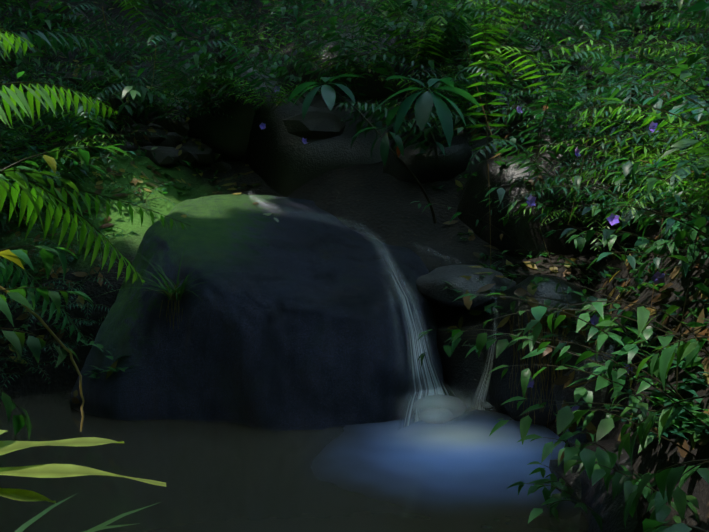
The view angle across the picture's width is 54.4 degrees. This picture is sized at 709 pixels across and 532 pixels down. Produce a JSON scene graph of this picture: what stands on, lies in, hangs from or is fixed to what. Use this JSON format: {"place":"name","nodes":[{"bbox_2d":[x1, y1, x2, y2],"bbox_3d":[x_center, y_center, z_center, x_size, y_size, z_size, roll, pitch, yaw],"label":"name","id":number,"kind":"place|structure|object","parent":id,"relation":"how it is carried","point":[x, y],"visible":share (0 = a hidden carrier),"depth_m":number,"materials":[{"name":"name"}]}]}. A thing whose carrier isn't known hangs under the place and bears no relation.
{"place":"outdoors","nodes":[
{"label":"outdoors","id":0,"kind":"place"},
{"bbox_2d":[0,392,588,531],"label":"pool water","id":1,"kind":"structure","parent":0,"point":[458,475],"depth_m":2.65,"materials":[{"name":"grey liquid"}]},
{"bbox_2d":[394,383,494,423],"bbox_3d":[0.495,0.682,3.365,0.659,0.238,0.203,-2,5,-19],"label":"water splash","id":2,"kind":"object","parent":1,"relation":"on","point":[438,410],"visible":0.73,"depth_m":3.33,"materials":[{"name":"white liquid"}]},
{"bbox_2d":[0,0,708,531],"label":"terrain","id":3,"kind":"structure","parent":0,"point":[374,198],"depth_m":4.32,"materials":[{"name":"soil"}]},
{"bbox_2d":[0,145,127,439],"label":"shrub","id":4,"kind":"object","parent":3,"relation":"on","point":[19,257],"visible":0.96,"depth_m":1.87,"materials":[{"name":"green plant"}]},
{"bbox_2d":[0,286,84,431],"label":"vine","id":5,"kind":"object","parent":4,"relation":"attached to","point":[59,342],"visible":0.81,"depth_m":1.91,"materials":[{"name":"brown plant"}]},
{"bbox_2d":[0,430,165,531],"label":"strap leaves","id":6,"kind":"object","parent":3,"relation":"on","point":[52,470],"visible":1,"depth_m":1.14,"materials":[{"name":"green plant"}]},
{"bbox_2d":[0,28,192,344],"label":"fern","id":7,"kind":"object","parent":3,"relation":"on","point":[30,200],"visible":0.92,"depth_m":2.19,"materials":[{"name":"green plant"}]},
{"bbox_2d":[92,89,278,221],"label":"fallen leaves","id":8,"kind":"object","parent":3,"relation":"on","point":[98,183],"visible":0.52,"depth_m":5.27,"materials":[{"name":"brown plant"}]},
{"bbox_2d":[70,194,442,430],"bbox_3d":[-0.389,0.893,4.269,2.000,2.675,2.125,1,5,13],"label":"boulder","id":9,"kind":"object","parent":3,"relation":"on","point":[291,325],"visible":0.6,"depth_m":3.35,"materials":[{"name":"grey stone"}]},
{"bbox_2d":[88,242,240,328],"bbox_3d":[-0.956,0.087,3.348,0.730,0.446,0.825,-3,6,-34],"label":"grass tuft","id":10,"kind":"object","parent":9,"relation":"attached to","point":[176,293],"depth_m":3.34,"materials":[{"name":"green plant"}]},
{"bbox_2d":[235,188,497,428],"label":"waterfall","id":11,"kind":"structure","parent":9,"relation":"on","point":[437,385],"depth_m":3.45,"materials":[{"name":"white liquid"}]},
{"bbox_2d":[0,0,691,171],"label":"stream bed rocks","id":12,"kind":"object","parent":3,"relation":"on","point":[315,125],"visible":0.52,"depth_m":5.51,"materials":[{"name":"grey stone"}]},
{"bbox_2d":[0,0,708,457],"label":"ground cover and litter","id":13,"kind":"object","parent":3,"relation":"on","point":[694,428],"visible":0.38,"depth_m":3.37,"materials":[{"name":"green plant"}]},
{"bbox_2d":[0,0,708,403],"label":"ferns","id":14,"kind":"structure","parent":3,"relation":"on","point":[640,184],"depth_m":4.59,"materials":[{"name":"green plant"}]},
{"bbox_2d":[0,0,708,233],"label":"hillside shrubs","id":15,"kind":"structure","parent":3,"relation":"on","point":[629,168],"depth_m":4.87,"materials":[{"name":"green plant"}]},
{"bbox_2d":[0,0,708,210],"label":"big ferns","id":16,"kind":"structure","parent":3,"relation":"on","point":[337,69],"depth_m":4.71,"materials":[{"name":"green plant"}]},
{"bbox_2d":[287,74,480,222],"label":"sapling compound leaves","id":17,"kind":"object","parent":3,"relation":"on","point":[424,104],"visible":0.98,"depth_m":3.78,"materials":[{"name":"green plant"}]},
{"bbox_2d":[102,6,704,426],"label":"roots and twigs","id":18,"kind":"object","parent":3,"relation":"on","point":[540,364],"visible":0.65,"depth_m":3.20,"materials":[{"name":"brown wood"}]},
{"bbox_2d":[177,24,650,531],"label":"wet rocks","id":19,"kind":"object","parent":3,"relation":"on","point":[275,155],"visible":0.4,"depth_m":4.22,"materials":[{"name":"grey stone"}]},
{"bbox_2d":[416,265,515,305],"bbox_3d":[0.586,0.115,3.723,0.582,0.236,0.554,0,5,2],"label":"rock","id":20,"kind":"object","parent":19,"relation":"on","point":[433,284],"visible":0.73,"depth_m":3.56,"materials":[{"name":"grey stone"}]},
{"bbox_2d":[259,77,708,411],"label":"purple flowers","id":21,"kind":"object","parent":3,"relation":"on","point":[657,277],"visible":0.69,"depth_m":2.82,"materials":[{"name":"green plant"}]},
{"bbox_2d":[410,46,708,531],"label":"shrubs","id":22,"kind":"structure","parent":3,"relation":"on","point":[667,478],"depth_m":1.99,"materials":[{"name":"green plant"}]}
]}

